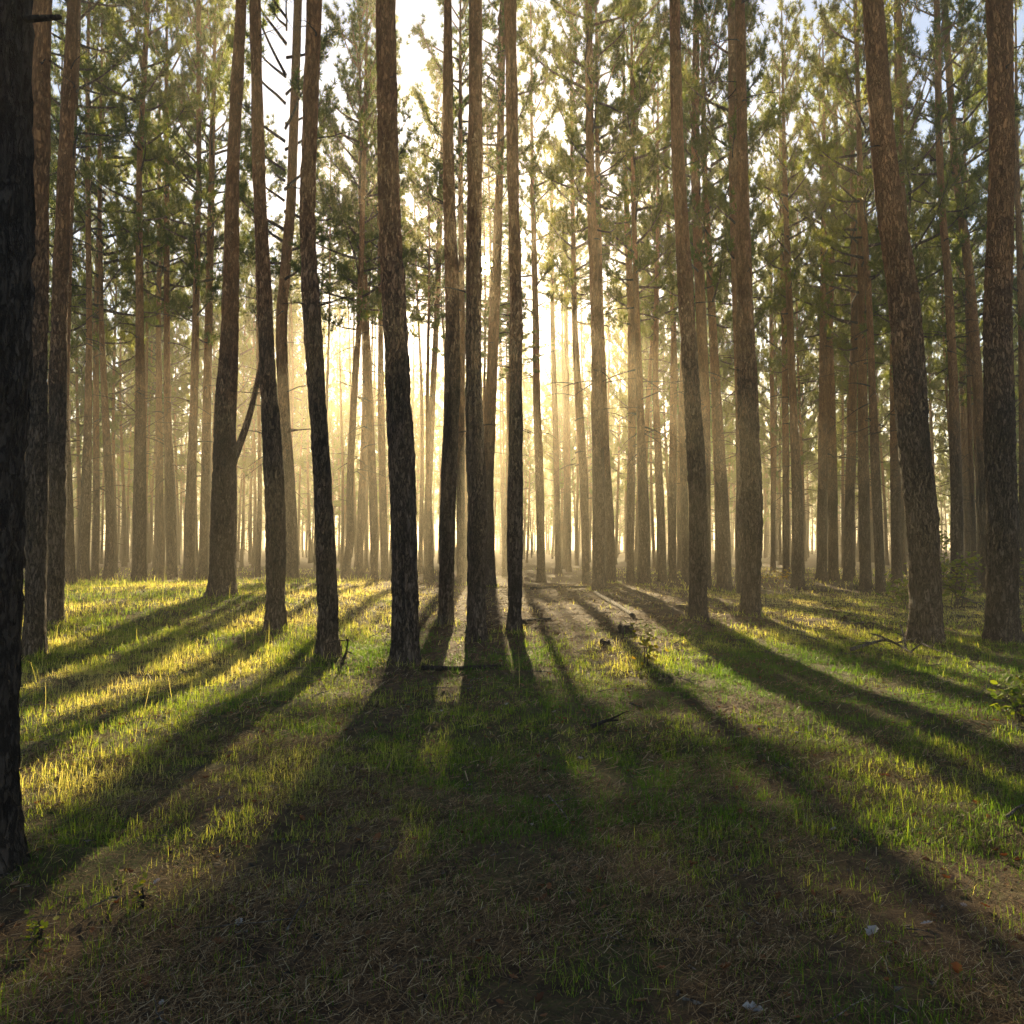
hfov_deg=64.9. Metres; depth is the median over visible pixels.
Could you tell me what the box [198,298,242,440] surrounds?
pine tree
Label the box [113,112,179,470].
pine tree
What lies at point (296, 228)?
pine tree
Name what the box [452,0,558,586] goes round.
pine tree
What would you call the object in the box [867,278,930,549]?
pine tree
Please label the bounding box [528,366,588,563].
pine tree
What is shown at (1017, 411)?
pine tree
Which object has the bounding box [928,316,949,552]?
pine tree
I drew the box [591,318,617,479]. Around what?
pine tree
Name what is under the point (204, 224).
pine tree
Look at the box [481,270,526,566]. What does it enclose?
pine tree
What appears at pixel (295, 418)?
pine tree
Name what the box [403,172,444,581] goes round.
pine tree
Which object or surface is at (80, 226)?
pine tree
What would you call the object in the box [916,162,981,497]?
pine tree
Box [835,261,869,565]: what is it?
pine tree
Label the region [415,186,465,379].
pine tree
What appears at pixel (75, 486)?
pine tree
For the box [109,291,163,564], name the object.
pine tree
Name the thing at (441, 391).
pine tree
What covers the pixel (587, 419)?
pine tree
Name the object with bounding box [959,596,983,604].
fallen branch
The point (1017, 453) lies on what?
pine tree
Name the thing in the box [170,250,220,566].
pine tree
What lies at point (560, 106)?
pine tree
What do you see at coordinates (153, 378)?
pine tree
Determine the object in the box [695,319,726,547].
pine tree
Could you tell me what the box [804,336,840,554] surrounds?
pine tree
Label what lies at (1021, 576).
shrub
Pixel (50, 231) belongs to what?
pine tree
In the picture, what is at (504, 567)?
pine tree
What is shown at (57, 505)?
pine tree
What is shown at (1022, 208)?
pine tree
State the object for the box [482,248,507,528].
pine tree
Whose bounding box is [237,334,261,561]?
pine tree
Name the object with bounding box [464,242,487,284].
pine tree
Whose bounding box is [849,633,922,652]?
fallen branch
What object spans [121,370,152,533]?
pine tree
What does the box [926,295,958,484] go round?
pine tree
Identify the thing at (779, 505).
pine tree
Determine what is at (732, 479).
pine tree
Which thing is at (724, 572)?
pine tree
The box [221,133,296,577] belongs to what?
pine tree
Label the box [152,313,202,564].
pine tree
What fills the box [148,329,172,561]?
pine tree
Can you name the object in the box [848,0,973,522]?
pine tree
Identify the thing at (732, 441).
pine tree
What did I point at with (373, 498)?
pine tree
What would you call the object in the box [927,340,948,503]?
pine tree
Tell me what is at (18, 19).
pine tree
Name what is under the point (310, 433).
pine tree
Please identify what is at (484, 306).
pine tree
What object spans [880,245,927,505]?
pine tree
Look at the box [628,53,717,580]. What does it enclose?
pine tree
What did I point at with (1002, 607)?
pine tree
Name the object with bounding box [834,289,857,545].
pine tree
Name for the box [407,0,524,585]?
pine tree
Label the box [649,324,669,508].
pine tree
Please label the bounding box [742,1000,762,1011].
fallen leaf
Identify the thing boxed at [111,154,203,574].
pine tree
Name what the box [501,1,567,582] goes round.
pine tree
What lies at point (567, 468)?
pine tree
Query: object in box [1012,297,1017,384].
pine tree
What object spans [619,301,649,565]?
pine tree
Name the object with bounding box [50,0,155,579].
pine tree
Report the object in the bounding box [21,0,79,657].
pine tree
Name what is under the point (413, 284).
pine tree
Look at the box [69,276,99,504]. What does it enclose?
pine tree
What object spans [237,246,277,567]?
pine tree
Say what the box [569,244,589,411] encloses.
pine tree
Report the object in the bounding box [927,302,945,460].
pine tree
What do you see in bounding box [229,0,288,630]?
pine tree
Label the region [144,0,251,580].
pine tree
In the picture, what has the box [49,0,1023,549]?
sky
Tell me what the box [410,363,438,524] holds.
pine tree
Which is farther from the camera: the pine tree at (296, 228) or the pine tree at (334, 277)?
the pine tree at (296, 228)
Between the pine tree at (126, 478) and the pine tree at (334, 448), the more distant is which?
the pine tree at (126, 478)
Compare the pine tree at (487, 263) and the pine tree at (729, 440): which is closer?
the pine tree at (487, 263)
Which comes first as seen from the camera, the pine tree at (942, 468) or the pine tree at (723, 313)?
the pine tree at (723, 313)
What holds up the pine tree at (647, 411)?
on the ground at (860, 982)
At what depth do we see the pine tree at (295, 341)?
63.35 m
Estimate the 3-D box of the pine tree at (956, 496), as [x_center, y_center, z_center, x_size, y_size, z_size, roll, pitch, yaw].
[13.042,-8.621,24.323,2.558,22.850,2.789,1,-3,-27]
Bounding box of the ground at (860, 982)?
[0,550,1023,1023]
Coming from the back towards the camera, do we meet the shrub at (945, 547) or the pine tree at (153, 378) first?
the pine tree at (153, 378)
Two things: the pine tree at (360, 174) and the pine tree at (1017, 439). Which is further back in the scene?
the pine tree at (1017, 439)
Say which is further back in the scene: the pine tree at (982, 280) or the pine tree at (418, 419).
the pine tree at (418, 419)
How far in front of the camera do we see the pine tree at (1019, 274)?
28.17 m
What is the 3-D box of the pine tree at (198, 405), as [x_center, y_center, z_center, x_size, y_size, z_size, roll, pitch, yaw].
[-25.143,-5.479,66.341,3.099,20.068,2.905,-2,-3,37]
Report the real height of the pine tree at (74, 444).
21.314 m
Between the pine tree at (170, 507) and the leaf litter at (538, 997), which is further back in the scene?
the pine tree at (170, 507)
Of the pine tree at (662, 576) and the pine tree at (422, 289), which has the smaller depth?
the pine tree at (662, 576)
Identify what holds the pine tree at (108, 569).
on the ground at (860, 982)
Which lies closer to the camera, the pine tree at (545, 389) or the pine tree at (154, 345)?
the pine tree at (154, 345)
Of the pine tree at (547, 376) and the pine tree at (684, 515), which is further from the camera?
the pine tree at (547, 376)
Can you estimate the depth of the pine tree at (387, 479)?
66.60 m
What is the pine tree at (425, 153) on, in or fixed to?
on the ground at (860, 982)
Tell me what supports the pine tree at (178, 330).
on the ground at (860, 982)
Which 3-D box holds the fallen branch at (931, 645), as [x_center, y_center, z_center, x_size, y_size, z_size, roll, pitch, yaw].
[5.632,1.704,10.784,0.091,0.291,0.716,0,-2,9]
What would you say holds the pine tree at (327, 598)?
on the ground at (860, 982)
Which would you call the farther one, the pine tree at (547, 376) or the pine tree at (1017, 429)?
the pine tree at (547, 376)
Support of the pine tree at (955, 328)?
on the ground at (860, 982)
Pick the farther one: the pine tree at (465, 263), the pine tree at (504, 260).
the pine tree at (465, 263)
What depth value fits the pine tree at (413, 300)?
51.37 m
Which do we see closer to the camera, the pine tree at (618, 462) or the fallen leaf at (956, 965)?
the fallen leaf at (956, 965)
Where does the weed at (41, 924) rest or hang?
on the ground at (860, 982)
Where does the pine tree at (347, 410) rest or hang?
on the ground at (860, 982)
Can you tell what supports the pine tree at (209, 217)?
on the ground at (860, 982)
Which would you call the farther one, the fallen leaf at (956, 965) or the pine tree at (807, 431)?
the pine tree at (807, 431)
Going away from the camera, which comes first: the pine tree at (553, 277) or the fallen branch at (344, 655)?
the fallen branch at (344, 655)
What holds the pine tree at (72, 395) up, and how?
on the ground at (860, 982)
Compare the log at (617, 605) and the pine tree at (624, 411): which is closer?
the log at (617, 605)
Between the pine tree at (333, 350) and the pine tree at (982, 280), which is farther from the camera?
the pine tree at (333, 350)
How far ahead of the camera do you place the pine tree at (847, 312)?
34.52 m
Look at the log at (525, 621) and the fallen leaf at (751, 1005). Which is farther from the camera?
the log at (525, 621)
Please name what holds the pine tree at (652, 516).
on the ground at (860, 982)
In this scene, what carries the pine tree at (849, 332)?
on the ground at (860, 982)
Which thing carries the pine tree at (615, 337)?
on the ground at (860, 982)
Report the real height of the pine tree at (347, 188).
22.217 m
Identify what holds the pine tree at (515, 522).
on the ground at (860, 982)
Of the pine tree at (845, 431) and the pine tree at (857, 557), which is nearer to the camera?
the pine tree at (845, 431)
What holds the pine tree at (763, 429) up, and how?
on the ground at (860, 982)
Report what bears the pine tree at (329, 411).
on the ground at (860, 982)
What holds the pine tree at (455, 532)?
on the ground at (860, 982)
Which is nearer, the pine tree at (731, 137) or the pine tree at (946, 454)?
the pine tree at (731, 137)
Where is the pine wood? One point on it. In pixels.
(549, 488)
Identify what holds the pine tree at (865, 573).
on the ground at (860, 982)
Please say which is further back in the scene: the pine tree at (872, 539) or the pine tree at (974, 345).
the pine tree at (872, 539)
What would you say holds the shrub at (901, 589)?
on the ground at (860, 982)
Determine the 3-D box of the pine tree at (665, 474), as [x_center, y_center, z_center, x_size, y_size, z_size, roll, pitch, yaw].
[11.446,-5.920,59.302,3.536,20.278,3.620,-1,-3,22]
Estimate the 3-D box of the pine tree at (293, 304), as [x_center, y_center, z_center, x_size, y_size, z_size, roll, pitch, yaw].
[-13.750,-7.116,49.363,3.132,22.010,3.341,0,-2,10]
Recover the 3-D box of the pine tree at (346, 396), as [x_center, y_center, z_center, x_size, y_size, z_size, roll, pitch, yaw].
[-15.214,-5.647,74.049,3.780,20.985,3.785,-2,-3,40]
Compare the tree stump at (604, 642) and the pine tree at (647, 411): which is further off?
the pine tree at (647, 411)
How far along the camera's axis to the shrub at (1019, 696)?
6.48 m
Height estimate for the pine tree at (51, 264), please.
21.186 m
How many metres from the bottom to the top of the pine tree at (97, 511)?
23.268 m
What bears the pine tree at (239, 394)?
on the ground at (860, 982)
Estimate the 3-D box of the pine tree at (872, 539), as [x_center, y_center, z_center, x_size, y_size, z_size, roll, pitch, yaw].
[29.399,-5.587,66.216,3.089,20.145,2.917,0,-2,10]
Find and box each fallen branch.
[173,884,380,931]
[323,637,354,664]
[547,795,603,822]
[591,711,628,728]
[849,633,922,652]
[885,624,906,650]
[921,635,941,651]
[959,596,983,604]
[1005,804,1023,818]
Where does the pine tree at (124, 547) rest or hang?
on the ground at (860, 982)
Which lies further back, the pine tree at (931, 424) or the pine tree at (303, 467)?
the pine tree at (303, 467)
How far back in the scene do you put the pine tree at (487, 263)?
44.81 m
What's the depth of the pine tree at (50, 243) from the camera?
41.15 m
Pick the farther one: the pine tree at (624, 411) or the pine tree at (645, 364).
the pine tree at (624, 411)
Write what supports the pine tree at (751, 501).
on the ground at (860, 982)
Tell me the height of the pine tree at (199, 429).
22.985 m
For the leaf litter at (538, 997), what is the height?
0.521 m
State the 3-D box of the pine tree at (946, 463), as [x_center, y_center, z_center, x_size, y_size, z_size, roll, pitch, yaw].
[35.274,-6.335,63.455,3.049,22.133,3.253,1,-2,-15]
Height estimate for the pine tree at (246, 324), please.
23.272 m
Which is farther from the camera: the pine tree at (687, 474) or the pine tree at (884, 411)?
the pine tree at (687, 474)
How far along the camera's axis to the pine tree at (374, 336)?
47.47 m
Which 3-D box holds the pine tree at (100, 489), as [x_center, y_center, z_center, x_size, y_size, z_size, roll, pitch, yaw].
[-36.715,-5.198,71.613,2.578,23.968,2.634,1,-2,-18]
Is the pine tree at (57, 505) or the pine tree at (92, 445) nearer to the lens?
the pine tree at (57, 505)
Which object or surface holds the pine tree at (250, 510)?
on the ground at (860, 982)
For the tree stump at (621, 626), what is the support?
on the ground at (860, 982)
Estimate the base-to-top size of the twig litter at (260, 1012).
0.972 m
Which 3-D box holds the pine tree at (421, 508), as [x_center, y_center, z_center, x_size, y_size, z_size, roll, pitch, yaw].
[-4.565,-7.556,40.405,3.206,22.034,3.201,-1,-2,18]
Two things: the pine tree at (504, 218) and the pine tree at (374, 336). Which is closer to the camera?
the pine tree at (504, 218)
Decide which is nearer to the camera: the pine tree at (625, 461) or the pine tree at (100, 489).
the pine tree at (625, 461)
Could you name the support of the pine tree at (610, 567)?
on the ground at (860, 982)
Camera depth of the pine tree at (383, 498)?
31.03 m
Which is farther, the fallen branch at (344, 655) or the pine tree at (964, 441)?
the pine tree at (964, 441)
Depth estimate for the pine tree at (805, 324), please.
39.28 m
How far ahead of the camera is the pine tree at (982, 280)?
43.55 m
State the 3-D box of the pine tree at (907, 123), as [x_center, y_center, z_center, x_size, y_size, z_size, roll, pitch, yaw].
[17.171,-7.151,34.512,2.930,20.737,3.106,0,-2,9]
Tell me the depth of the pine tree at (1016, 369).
44.57 m
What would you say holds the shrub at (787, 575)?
on the ground at (860, 982)
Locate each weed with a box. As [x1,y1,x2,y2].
[23,905,59,947]
[106,872,162,910]
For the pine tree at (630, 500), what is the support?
on the ground at (860, 982)
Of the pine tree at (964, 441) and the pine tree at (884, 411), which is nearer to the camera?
the pine tree at (964, 441)
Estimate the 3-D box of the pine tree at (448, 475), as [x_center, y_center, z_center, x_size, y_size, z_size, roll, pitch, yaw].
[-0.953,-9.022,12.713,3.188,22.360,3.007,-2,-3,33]
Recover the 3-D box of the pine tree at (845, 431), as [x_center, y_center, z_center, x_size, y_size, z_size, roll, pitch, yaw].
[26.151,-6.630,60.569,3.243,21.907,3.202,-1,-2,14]
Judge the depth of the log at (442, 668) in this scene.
9.03 m
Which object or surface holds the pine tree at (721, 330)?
on the ground at (860, 982)
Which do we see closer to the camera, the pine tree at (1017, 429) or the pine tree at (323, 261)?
the pine tree at (323, 261)
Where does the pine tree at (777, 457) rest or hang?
on the ground at (860, 982)
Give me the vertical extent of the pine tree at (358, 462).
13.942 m
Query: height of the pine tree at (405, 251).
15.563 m
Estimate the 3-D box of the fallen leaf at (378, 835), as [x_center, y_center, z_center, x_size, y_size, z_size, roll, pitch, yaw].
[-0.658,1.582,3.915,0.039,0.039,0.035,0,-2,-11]
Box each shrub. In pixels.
[761,565,791,585]
[876,563,908,608]
[939,521,949,588]
[940,551,985,606]
[986,669,1023,722]
[1019,548,1023,605]
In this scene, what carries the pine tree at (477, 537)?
on the ground at (860, 982)
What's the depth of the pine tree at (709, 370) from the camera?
48.28 m
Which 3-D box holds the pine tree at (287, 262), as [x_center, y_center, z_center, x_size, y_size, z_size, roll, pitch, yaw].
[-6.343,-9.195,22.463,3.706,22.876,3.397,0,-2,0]
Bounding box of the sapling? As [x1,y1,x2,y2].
[623,619,668,664]
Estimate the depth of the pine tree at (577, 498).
57.50 m
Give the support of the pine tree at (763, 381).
on the ground at (860, 982)
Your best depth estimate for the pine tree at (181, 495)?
70.58 m
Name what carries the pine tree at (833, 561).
on the ground at (860, 982)
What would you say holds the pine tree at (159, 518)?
on the ground at (860, 982)
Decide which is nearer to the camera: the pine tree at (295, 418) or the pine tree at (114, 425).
the pine tree at (114, 425)
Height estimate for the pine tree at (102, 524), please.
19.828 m
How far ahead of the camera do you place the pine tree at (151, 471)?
64.05 m
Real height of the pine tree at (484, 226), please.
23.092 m
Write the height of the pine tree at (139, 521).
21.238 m
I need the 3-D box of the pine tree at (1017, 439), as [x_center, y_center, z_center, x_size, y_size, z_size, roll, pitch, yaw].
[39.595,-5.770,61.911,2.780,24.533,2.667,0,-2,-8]
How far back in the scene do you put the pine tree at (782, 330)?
33.20 m
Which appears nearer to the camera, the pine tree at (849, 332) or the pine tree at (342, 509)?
the pine tree at (849, 332)
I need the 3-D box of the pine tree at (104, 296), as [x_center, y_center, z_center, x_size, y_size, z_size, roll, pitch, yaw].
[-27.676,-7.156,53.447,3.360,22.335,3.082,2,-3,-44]
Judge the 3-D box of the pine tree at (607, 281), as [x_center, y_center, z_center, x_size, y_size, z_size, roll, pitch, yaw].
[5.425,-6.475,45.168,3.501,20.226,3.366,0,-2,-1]
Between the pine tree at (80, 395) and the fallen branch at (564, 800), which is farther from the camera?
the pine tree at (80, 395)
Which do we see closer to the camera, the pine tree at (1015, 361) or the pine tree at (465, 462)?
the pine tree at (465, 462)
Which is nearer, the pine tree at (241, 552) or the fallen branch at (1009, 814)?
the fallen branch at (1009, 814)
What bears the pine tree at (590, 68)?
on the ground at (860, 982)
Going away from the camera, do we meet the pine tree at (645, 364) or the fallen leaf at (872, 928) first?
the fallen leaf at (872, 928)
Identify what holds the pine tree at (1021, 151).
on the ground at (860, 982)
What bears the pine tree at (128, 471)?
on the ground at (860, 982)
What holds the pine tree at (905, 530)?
on the ground at (860, 982)
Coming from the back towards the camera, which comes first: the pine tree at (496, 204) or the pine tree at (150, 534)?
the pine tree at (150, 534)
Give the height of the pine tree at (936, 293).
23.112 m
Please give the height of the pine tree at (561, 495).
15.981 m
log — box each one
[421,664,500,670]
[523,617,551,623]
[530,586,589,589]
[593,591,635,616]
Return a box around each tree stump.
[598,638,609,645]
[617,623,634,634]
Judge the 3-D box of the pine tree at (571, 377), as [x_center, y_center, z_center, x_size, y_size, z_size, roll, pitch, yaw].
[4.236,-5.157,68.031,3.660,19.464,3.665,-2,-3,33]
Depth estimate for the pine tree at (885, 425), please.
70.05 m
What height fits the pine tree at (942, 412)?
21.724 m
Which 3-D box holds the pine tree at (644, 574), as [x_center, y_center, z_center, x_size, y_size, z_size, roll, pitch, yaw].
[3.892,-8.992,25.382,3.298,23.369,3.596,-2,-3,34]
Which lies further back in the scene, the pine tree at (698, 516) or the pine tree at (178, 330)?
the pine tree at (178, 330)
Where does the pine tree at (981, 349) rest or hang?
on the ground at (860, 982)
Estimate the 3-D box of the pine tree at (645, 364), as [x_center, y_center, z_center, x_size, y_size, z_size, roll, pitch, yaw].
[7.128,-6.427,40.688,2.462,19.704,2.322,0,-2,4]
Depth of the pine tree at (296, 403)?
59.99 m
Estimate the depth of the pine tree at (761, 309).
31.21 m
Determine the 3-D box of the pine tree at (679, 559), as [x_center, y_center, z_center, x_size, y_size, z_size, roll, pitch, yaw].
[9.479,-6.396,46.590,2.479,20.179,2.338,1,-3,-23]
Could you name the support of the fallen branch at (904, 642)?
on the ground at (860, 982)
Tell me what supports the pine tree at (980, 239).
on the ground at (860, 982)
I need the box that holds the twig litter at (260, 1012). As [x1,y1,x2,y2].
[4,576,1023,1023]
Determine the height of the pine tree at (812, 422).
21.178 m
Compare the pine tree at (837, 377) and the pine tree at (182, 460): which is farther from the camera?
the pine tree at (182, 460)
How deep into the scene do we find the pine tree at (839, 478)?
73.28 m
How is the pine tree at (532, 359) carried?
on the ground at (860, 982)
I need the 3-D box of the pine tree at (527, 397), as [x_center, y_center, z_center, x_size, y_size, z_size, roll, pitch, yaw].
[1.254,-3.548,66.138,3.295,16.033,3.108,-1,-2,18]
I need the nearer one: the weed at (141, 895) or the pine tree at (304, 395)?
the weed at (141, 895)
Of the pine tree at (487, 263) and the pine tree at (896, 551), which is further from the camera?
the pine tree at (487, 263)
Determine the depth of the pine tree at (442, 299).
47.42 m
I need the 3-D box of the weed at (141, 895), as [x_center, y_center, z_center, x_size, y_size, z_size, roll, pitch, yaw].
[-1.512,1.546,3.254,0.170,0.209,0.170,-1,-3,32]
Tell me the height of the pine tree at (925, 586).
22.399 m
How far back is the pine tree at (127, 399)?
68.95 m
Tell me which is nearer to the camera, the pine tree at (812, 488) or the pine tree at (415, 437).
the pine tree at (415, 437)
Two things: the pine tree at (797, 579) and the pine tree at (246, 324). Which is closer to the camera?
the pine tree at (797, 579)
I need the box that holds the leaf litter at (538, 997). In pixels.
[0,601,1023,1023]
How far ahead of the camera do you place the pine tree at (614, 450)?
68.79 m
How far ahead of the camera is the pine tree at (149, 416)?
46.64 m
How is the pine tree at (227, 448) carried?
on the ground at (860, 982)
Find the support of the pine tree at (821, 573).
on the ground at (860, 982)
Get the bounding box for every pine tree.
[0,0,61,878]
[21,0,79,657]
[23,72,80,576]
[46,0,86,624]
[47,5,126,509]
[47,182,54,405]
[47,208,71,411]
[47,326,82,464]
[49,0,153,583]
[49,0,180,579]
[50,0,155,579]
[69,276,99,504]
[69,288,116,506]
[69,328,81,520]
[70,207,117,563]
[70,244,124,472]
[71,42,134,579]
[72,145,155,573]
[79,0,202,581]
[79,350,111,562]
[91,315,119,563]
[92,236,154,566]
[92,357,111,560]
[104,58,215,579]
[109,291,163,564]
[109,311,147,561]
[110,344,134,561]
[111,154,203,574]
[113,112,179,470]
[115,0,217,579]
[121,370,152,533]
[122,231,179,569]
[127,331,164,556]
[130,331,179,563]
[131,228,183,568]
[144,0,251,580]
[145,0,277,580]
[147,246,204,566]
[148,299,184,504]
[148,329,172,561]
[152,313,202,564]
[160,4,266,572]
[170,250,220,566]
[172,336,198,546]
[187,302,218,557]
[188,329,216,525]
[190,205,239,471]
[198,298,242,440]
[200,307,246,544]
[202,0,293,598]
[212,0,355,578]
[212,176,256,571]
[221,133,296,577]
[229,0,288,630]
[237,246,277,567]
[237,259,261,567]
[237,279,276,563]
[237,314,257,561]
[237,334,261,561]
[255,271,309,524]
[261,281,306,472]
[269,218,300,420]
[269,221,327,445]
[274,307,306,457]
[277,0,357,658]
[287,259,311,564]
[291,172,347,572]
[293,127,357,419]
[293,300,337,562]
[293,343,305,490]
[294,331,335,560]
[295,0,420,579]
[297,322,334,520]
[300,323,332,561]
[317,181,377,532]
[319,240,356,568]
[321,0,417,579]
[321,50,404,579]
[324,305,361,561]
[327,414,347,556]
[328,339,360,547]
[331,259,356,567]
[333,402,360,562]
[339,250,408,433]
[340,173,406,570]
[341,111,377,574]
[346,12,416,580]
[354,159,425,580]
[355,380,387,564]
[355,392,389,565]
[373,0,420,664]
[375,372,389,543]
[387,417,425,514]
[398,52,466,579]
[400,144,444,573]
[401,230,426,330]
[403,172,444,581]
[404,223,435,419]
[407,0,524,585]
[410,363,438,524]
[410,378,425,519]
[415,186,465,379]
[421,254,465,422]
[424,0,466,625]
[424,283,505,576]
[424,373,443,562]
[437,444,455,559]
[441,0,497,643]
[442,302,485,575]
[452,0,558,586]
[456,181,492,441]
[457,93,520,324]
[463,147,507,421]
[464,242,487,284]
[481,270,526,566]
[481,293,525,383]
[481,300,554,582]
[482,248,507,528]
[482,284,531,576]
[487,203,527,366]
[491,0,546,631]
[494,363,528,541]
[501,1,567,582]
[501,342,533,515]
[516,0,653,590]
[521,135,582,573]
[522,375,545,562]
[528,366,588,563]
[537,186,588,571]
[538,231,589,568]
[539,0,620,584]
[541,344,574,521]
[542,340,575,522]
[545,358,575,507]
[548,370,575,559]
[555,0,649,582]
[555,282,590,564]
[562,385,615,536]
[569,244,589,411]
[572,321,612,562]
[575,0,684,582]
[579,0,690,584]
[579,221,639,429]
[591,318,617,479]
[604,223,678,560]
[604,276,627,564]
[607,258,661,520]
[609,303,636,561]
[614,23,701,581]
[614,132,677,576]
[614,312,654,542]
[618,335,652,534]
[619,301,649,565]
[624,266,678,568]
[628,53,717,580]
[640,197,670,573]
[642,345,663,544]
[645,0,734,588]
[645,39,725,582]
[648,295,680,564]
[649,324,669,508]
[659,0,778,591]
[659,271,681,569]
[664,0,722,620]
[677,183,735,572]
[678,334,688,523]
[681,0,791,594]
[691,0,783,615]
[692,234,718,562]
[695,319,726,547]
[702,31,801,582]
[705,252,735,565]
[707,166,770,509]
[707,307,735,528]
[710,352,735,560]
[716,224,761,487]
[722,376,760,484]
[730,331,768,489]
[748,0,840,588]
[751,156,800,572]
[752,49,827,578]
[753,237,803,569]
[756,5,868,581]
[758,316,803,564]
[759,369,801,560]
[766,170,834,573]
[769,319,801,561]
[774,269,818,554]
[776,203,812,568]
[777,342,817,560]
[791,36,876,581]
[791,50,889,582]
[795,227,845,457]
[802,0,932,594]
[804,0,913,589]
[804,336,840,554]
[807,324,845,560]
[811,214,847,567]
[826,142,872,458]
[833,189,884,483]
[834,93,877,576]
[834,136,886,497]
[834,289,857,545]
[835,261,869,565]
[838,370,881,530]
[843,0,945,645]
[844,337,889,490]
[844,392,869,561]
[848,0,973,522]
[851,53,943,583]
[856,329,889,562]
[857,286,890,564]
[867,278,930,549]
[876,171,935,574]
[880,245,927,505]
[883,112,951,465]
[883,387,906,562]
[883,446,907,561]
[892,0,1023,590]
[897,0,988,592]
[905,184,946,445]
[913,81,988,584]
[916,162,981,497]
[918,27,1016,581]
[918,238,948,477]
[923,131,983,569]
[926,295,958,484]
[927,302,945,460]
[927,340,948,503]
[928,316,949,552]
[933,177,986,509]
[933,225,982,473]
[937,252,983,502]
[938,391,974,559]
[939,345,949,540]
[941,285,982,542]
[959,0,1023,587]
[973,342,982,544]
[975,0,1023,645]
[979,99,1023,539]
[1012,242,1018,453]
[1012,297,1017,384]
[1013,145,1023,489]
[1013,182,1023,472]
[1014,307,1018,493]
[1014,349,1018,462]
[1016,361,1018,501]
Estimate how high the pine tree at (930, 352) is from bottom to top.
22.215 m
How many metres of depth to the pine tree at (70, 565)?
21.18 m
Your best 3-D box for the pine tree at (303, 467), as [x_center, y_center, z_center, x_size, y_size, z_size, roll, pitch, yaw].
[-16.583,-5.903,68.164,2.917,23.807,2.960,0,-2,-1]
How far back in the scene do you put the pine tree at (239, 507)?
70.20 m
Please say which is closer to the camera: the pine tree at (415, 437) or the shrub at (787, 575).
the shrub at (787, 575)
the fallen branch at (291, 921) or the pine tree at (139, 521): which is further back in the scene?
the pine tree at (139, 521)
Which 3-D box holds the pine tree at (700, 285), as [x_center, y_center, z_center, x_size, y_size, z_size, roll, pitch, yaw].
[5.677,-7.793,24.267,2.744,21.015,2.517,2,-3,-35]
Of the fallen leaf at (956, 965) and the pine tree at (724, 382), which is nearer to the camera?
the fallen leaf at (956, 965)
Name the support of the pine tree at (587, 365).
on the ground at (860, 982)
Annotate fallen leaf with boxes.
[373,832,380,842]
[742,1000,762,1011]
[865,925,878,935]
[950,961,962,972]
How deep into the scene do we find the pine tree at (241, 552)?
52.49 m
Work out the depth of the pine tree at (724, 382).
40.76 m
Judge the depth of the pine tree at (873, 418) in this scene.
23.18 m
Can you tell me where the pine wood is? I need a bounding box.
[70,347,1018,560]
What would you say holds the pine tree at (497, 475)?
on the ground at (860, 982)
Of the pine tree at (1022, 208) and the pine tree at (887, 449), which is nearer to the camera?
the pine tree at (1022, 208)
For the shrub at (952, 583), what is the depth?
18.93 m
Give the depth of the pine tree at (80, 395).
45.40 m
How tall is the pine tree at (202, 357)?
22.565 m
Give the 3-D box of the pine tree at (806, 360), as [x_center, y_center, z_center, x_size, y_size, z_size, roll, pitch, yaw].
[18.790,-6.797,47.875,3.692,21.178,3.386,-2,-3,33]
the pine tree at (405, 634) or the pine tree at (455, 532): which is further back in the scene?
the pine tree at (455, 532)
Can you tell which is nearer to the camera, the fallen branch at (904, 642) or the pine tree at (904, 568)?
the fallen branch at (904, 642)
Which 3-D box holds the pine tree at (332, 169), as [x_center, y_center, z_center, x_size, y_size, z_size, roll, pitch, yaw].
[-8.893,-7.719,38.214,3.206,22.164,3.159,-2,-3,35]
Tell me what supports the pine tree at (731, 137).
on the ground at (860, 982)
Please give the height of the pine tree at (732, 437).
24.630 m
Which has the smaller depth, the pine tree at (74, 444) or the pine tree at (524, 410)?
the pine tree at (74, 444)
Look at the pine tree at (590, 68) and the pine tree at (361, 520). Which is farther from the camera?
the pine tree at (361, 520)
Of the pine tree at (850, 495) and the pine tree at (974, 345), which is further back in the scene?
the pine tree at (850, 495)
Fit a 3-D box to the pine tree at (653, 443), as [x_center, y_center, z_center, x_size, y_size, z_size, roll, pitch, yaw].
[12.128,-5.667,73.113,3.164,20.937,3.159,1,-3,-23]
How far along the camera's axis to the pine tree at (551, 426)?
70.19 m
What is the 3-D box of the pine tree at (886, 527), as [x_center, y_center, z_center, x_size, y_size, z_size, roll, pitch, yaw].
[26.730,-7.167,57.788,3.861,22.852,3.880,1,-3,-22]
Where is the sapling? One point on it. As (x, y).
(646, 644)
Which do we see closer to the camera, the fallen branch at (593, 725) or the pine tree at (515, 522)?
the fallen branch at (593, 725)
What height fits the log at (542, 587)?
0.106 m
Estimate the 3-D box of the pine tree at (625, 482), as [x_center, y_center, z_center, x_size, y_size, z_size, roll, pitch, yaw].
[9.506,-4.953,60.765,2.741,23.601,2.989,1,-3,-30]
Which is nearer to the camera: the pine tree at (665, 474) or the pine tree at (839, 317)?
the pine tree at (839, 317)
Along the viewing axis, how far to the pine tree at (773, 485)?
42.16 m
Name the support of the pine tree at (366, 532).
on the ground at (860, 982)

